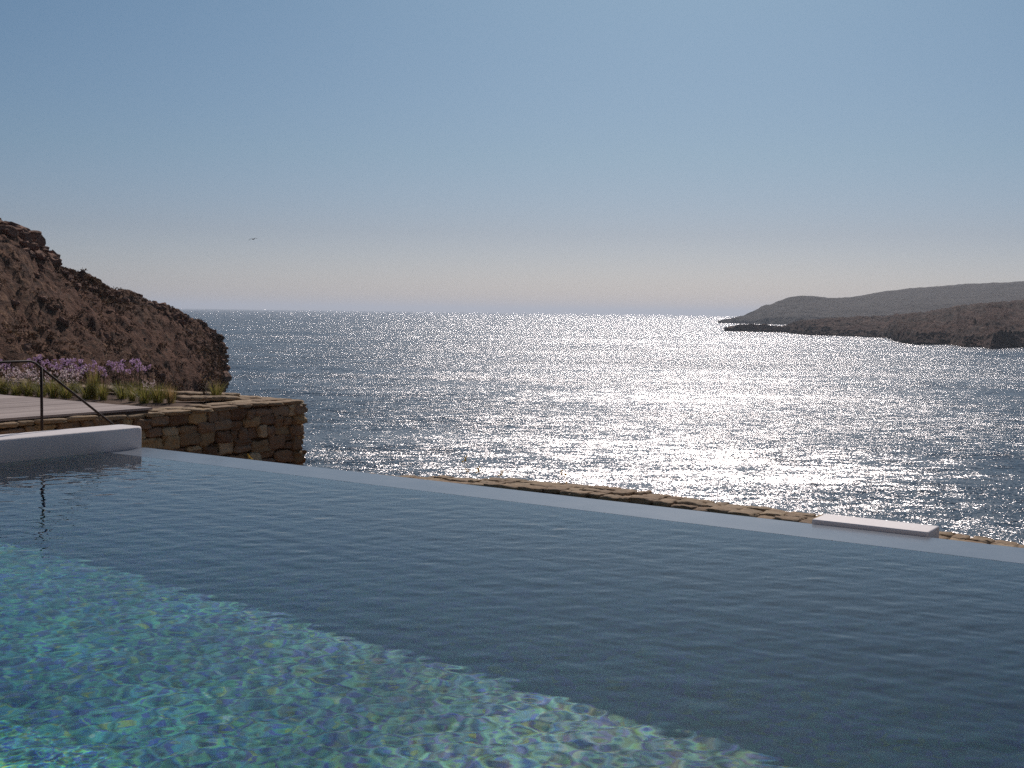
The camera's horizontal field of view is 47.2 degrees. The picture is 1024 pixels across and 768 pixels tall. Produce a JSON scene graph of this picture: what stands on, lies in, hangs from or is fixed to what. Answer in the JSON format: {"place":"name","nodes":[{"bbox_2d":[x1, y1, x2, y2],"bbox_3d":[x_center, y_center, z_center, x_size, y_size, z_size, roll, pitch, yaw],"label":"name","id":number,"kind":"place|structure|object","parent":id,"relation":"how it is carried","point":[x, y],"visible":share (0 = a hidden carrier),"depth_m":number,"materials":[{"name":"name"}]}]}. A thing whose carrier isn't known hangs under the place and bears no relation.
{"place":"outdoors","nodes":[
{"label":"outdoors","id":0,"kind":"place"},
{"bbox_2d":[0,231,224,391],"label":"hill","id":1,"kind":"structure","parent":0,"point":[50,283],"depth_m":89.47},
{"bbox_2d":[0,250,227,391],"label":"hillside scrub","id":2,"kind":"object","parent":1,"relation":"on","point":[116,300],"visible":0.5,"depth_m":94.78,"materials":[{"name":"brown plant"}]},
{"bbox_2d":[0,220,231,391],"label":"hillside rocks","id":3,"kind":"object","parent":1,"relation":"on","point":[33,240],"visible":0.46,"depth_m":92.88,"materials":[{"name":"brown stone"}]},
{"bbox_2d":[5,383,238,408],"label":"planting soil","id":4,"kind":"structure","parent":0,"point":[112,398],"depth_m":17.13,"materials":[{"name":"brown soil"}]},
{"bbox_2d":[0,377,12,394],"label":"grass tuft","id":5,"kind":"object","parent":4,"relation":"on","point":[3,389],"visible":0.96,"depth_m":18.02,"materials":[{"name":"green plant"}]},
{"bbox_2d":[0,359,13,390],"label":"purple flower clump","id":6,"kind":"object","parent":4,"relation":"on","point":[6,369],"visible":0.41,"depth_m":18.53,"materials":[{"name":"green plant"}]},
{"bbox_2d":[0,365,16,392],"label":"white flower bush","id":7,"kind":"object","parent":4,"relation":"on","point":[8,374],"visible":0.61,"depth_m":18.23,"materials":[{"name":"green plant"}]},
{"bbox_2d":[7,380,26,395],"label":"grass tuft","id":8,"kind":"object","parent":4,"relation":"on","point":[14,391],"visible":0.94,"depth_m":17.91,"materials":[{"name":"green plant"}]},
{"bbox_2d":[8,366,33,393],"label":"white flower bush","id":9,"kind":"object","parent":4,"relation":"on","point":[22,378],"visible":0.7,"depth_m":18.26,"materials":[{"name":"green plant"}]},
{"bbox_2d":[18,376,37,395],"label":"grass tuft","id":10,"kind":"object","parent":4,"relation":"on","point":[27,392],"visible":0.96,"depth_m":17.80,"materials":[{"name":"green plant"}]},
{"bbox_2d":[20,354,41,390],"bbox_3d":[-7.664,-0.175,18.728,0.431,0.604,0.389,3,4,34],"label":"purple flower clump","id":11,"kind":"object","parent":4,"relation":"on","point":[40,358],"visible":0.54,"depth_m":18.71,"materials":[{"name":"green plant"}]},
{"bbox_2d":[24,368,50,394],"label":"white flower bush","id":12,"kind":"object","parent":4,"relation":"on","point":[31,375],"visible":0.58,"depth_m":18.13,"materials":[{"name":"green plant"}]},
{"bbox_2d":[26,382,48,396],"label":"grass tuft","id":13,"kind":"object","parent":4,"relation":"on","point":[38,393],"visible":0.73,"depth_m":17.70,"materials":[{"name":"green plant"}]},
{"bbox_2d":[39,359,57,391],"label":"purple flower clump","id":14,"kind":"object","parent":4,"relation":"on","point":[55,366],"visible":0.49,"depth_m":18.59,"materials":[{"name":"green plant"}]},
{"bbox_2d":[43,376,66,397],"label":"grass tuft","id":15,"kind":"object","parent":4,"relation":"on","point":[52,393],"visible":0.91,"depth_m":17.59,"materials":[{"name":"green plant"}]},
{"bbox_2d":[44,367,69,394],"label":"white flower bush","id":16,"kind":"object","parent":4,"relation":"on","point":[60,379],"visible":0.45,"depth_m":18.04,"materials":[{"name":"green plant"}]},
{"bbox_2d":[49,358,72,388],"bbox_3d":[-7.317,-0.155,18.990,0.429,0.541,0.387,4,5,41],"label":"purple flower clump","id":17,"kind":"object","parent":4,"relation":"on","point":[63,361],"visible":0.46,"depth_m":18.95,"materials":[{"name":"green plant"}]},
{"bbox_2d":[52,380,79,398],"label":"grass tuft","id":18,"kind":"object","parent":4,"relation":"on","point":[65,393],"visible":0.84,"depth_m":17.49,"materials":[{"name":"green plant"}]},
{"bbox_2d":[60,365,85,395],"bbox_3d":[-6.745,-0.051,17.935,0.398,0.478,0.390,2,4,13],"label":"white flower bush","id":19,"kind":"object","parent":4,"relation":"on","point":[72,374],"visible":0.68,"depth_m":17.96,"materials":[{"name":"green plant"}]},
{"bbox_2d":[63,358,86,392],"bbox_3d":[-6.898,-0.128,18.534,0.367,0.554,0.406,-2,4,-34],"label":"purple flower clump","id":20,"kind":"object","parent":4,"relation":"on","point":[73,372],"visible":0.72,"depth_m":18.54,"materials":[{"name":"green plant"}]},
{"bbox_2d":[0,395,151,424],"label":"wooden deck","id":21,"kind":"structure","parent":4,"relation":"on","point":[15,408],"depth_m":14.95,"materials":[{"name":"grey wood"}]},
{"bbox_2d":[67,380,99,399],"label":"grass tuft","id":22,"kind":"object","parent":4,"relation":"on","point":[87,394],"visible":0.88,"depth_m":17.25,"materials":[{"name":"green plant"}]},
{"bbox_2d":[78,359,101,390],"bbox_3d":[-6.551,-0.110,18.282,0.397,0.557,0.359,0,4,-9],"label":"purple flower clump","id":23,"kind":"object","parent":4,"relation":"on","point":[80,362],"visible":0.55,"depth_m":18.23,"materials":[{"name":"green plant"}]},
{"bbox_2d":[85,367,104,399],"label":"tall grass tuft","id":24,"kind":"object","parent":4,"relation":"on","point":[93,380],"visible":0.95,"depth_m":17.29,"materials":[{"name":"green plant"}]},
{"bbox_2d":[91,365,109,390],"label":"purple flower clump","id":25,"kind":"object","parent":4,"relation":"on","point":[102,375],"visible":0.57,"depth_m":18.18,"materials":[{"name":"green plant"}]},
{"bbox_2d":[89,382,113,400],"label":"grass tuft","id":26,"kind":"object","parent":4,"relation":"on","point":[102,394],"visible":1,"depth_m":17.18,"materials":[{"name":"green plant"}]},
{"bbox_2d":[106,360,126,393],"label":"purple flower clump","id":27,"kind":"object","parent":4,"relation":"on","point":[110,364],"visible":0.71,"depth_m":18.50,"materials":[{"name":"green plant"}]},
{"bbox_2d":[110,382,137,398],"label":"grass tuft","id":28,"kind":"object","parent":4,"relation":"on","point":[121,395],"visible":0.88,"depth_m":17.50,"materials":[{"name":"green plant"}]},
{"bbox_2d":[116,358,145,390],"bbox_3d":[-6.018,-0.115,18.389,0.408,0.568,0.451,2,4,25],"label":"purple flower clump","id":29,"kind":"object","parent":4,"relation":"on","point":[124,381],"visible":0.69,"depth_m":18.40,"materials":[{"name":"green plant"}]},
{"bbox_2d":[123,384,141,400],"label":"grass tuft","id":30,"kind":"object","parent":4,"relation":"on","point":[132,396],"visible":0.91,"depth_m":17.12,"materials":[{"name":"green plant"}]},
{"bbox_2d":[129,359,150,394],"bbox_3d":[-5.798,-0.109,18.273,0.431,0.576,0.389,1,4,1],"label":"purple flower clump","id":31,"kind":"object","parent":4,"relation":"on","point":[139,370],"visible":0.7,"depth_m":18.22,"materials":[{"name":"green plant"}]},
{"bbox_2d":[126,382,161,403],"bbox_3d":[-5.264,0.122,16.831,0.600,0.303,0.605,1,4,4],"label":"grass tuft","id":32,"kind":"object","parent":4,"relation":"on","point":[144,398],"visible":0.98,"depth_m":16.76,"materials":[{"name":"green plant"}]},
{"bbox_2d":[142,381,155,399],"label":"white flower bush","id":33,"kind":"object","parent":4,"relation":"on","point":[151,398],"visible":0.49,"depth_m":17.42,"materials":[{"name":"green plant"}]},
{"bbox_2d":[142,381,168,402],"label":"grass tuft","id":34,"kind":"object","parent":4,"relation":"on","point":[159,398],"visible":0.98,"depth_m":16.79,"materials":[{"name":"green plant"}]},
{"bbox_2d":[79,385,239,400],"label":"edging stones","id":35,"kind":"object","parent":4,"relation":"on","point":[194,396],"visible":0.56,"depth_m":17.21,"materials":[{"name":"stone"}]},
{"bbox_2d":[162,383,179,402],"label":"reddish grass tuft","id":36,"kind":"object","parent":4,"relation":"on","point":[170,395],"visible":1,"depth_m":16.82,"materials":[{"name":"plant"}]},
{"bbox_2d":[200,374,208,394],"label":"dry stalk plant","id":37,"kind":"object","parent":4,"relation":"on","point":[203,383],"visible":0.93,"depth_m":17.60,"materials":[{"name":"plant"}]},
{"bbox_2d":[204,380,230,395],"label":"grass tuft","id":38,"kind":"object","parent":4,"relation":"on","point":[215,391],"visible":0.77,"depth_m":17.45,"materials":[{"name":"green plant"}]},
{"bbox_2d":[0,0,1023,315],"label":"sky","id":39,"kind":"structure","parent":0,"point":[663,157],"materials":[{"name":"blue"}]},
{"bbox_2d":[177,308,1023,543],"bbox_3d":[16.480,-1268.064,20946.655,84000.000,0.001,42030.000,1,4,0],"label":"sea","id":40,"kind":"structure","parent":0,"point":[706,407],"depth_m":179.72,"materials":[{"name":"blue liquid"}]},
{"bbox_2d":[718,281,1023,324],"bbox_3d":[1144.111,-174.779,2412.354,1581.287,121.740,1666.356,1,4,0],"label":"headland","id":41,"kind":"structure","parent":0,"point":[786,311],"depth_m":2023.23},
{"bbox_2d":[723,299,1023,348],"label":"headland","id":42,"kind":"structure","parent":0,"point":[994,325],"depth_m":708.37,"materials":[{"name":"brown stone"}]},
{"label":"ground","id":43,"kind":"structure","parent":0,"visible":0},
{"bbox_2d":[0,378,308,464],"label":"stone retaining wall","id":44,"kind":"structure","parent":43,"relation":"on","point":[260,428],"depth_m":16.17,"materials":[{"name":"brown stone"}]},
{"bbox_2d":[462,456,469,477],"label":"yellow flower stalk","id":45,"kind":"object","parent":43,"relation":"on","point":[466,465],"visible":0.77,"depth_m":13.08,"materials":[{"name":"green plant"}]},
{"bbox_2d":[107,448,1023,563],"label":"swimming pool","id":46,"kind":"structure","parent":43,"relation":"on","point":[939,546],"depth_m":9.62,"materials":[{"name":"concrete"}]},
{"bbox_2d":[0,424,141,462],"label":"parapet","id":47,"kind":"structure","parent":46,"relation":"on","point":[14,447],"depth_m":12.61,"materials":[{"name":"white paint"}]},
{"bbox_2d":[0,452,1023,767],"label":"pool water","id":48,"kind":"structure","parent":46,"relation":"in","point":[154,612],"depth_m":5.82,"materials":[{"name":"blue liquid"}]},
{"bbox_2d":[381,474,1023,547],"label":"stone wall","id":49,"kind":"structure","parent":43,"relation":"on","point":[600,492],"depth_m":10.69,"materials":[{"name":"stone"}]},
{"bbox_2d":[812,514,938,537],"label":"bench slab","id":50,"kind":"structure","parent":49,"relation":"on","point":[914,529],"depth_m":8.87,"materials":[{"name":"white paint"}]},
{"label":"stone steps","id":51,"kind":"object","parent":43,"relation":"on","visible":0},
{"bbox_2d":[0,360,114,430],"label":"handrail","id":52,"kind":"object","parent":51,"relation":"on","point":[42,369],"visible":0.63,"depth_m":12.92,"materials":[{"name":"metal"}]}
]}

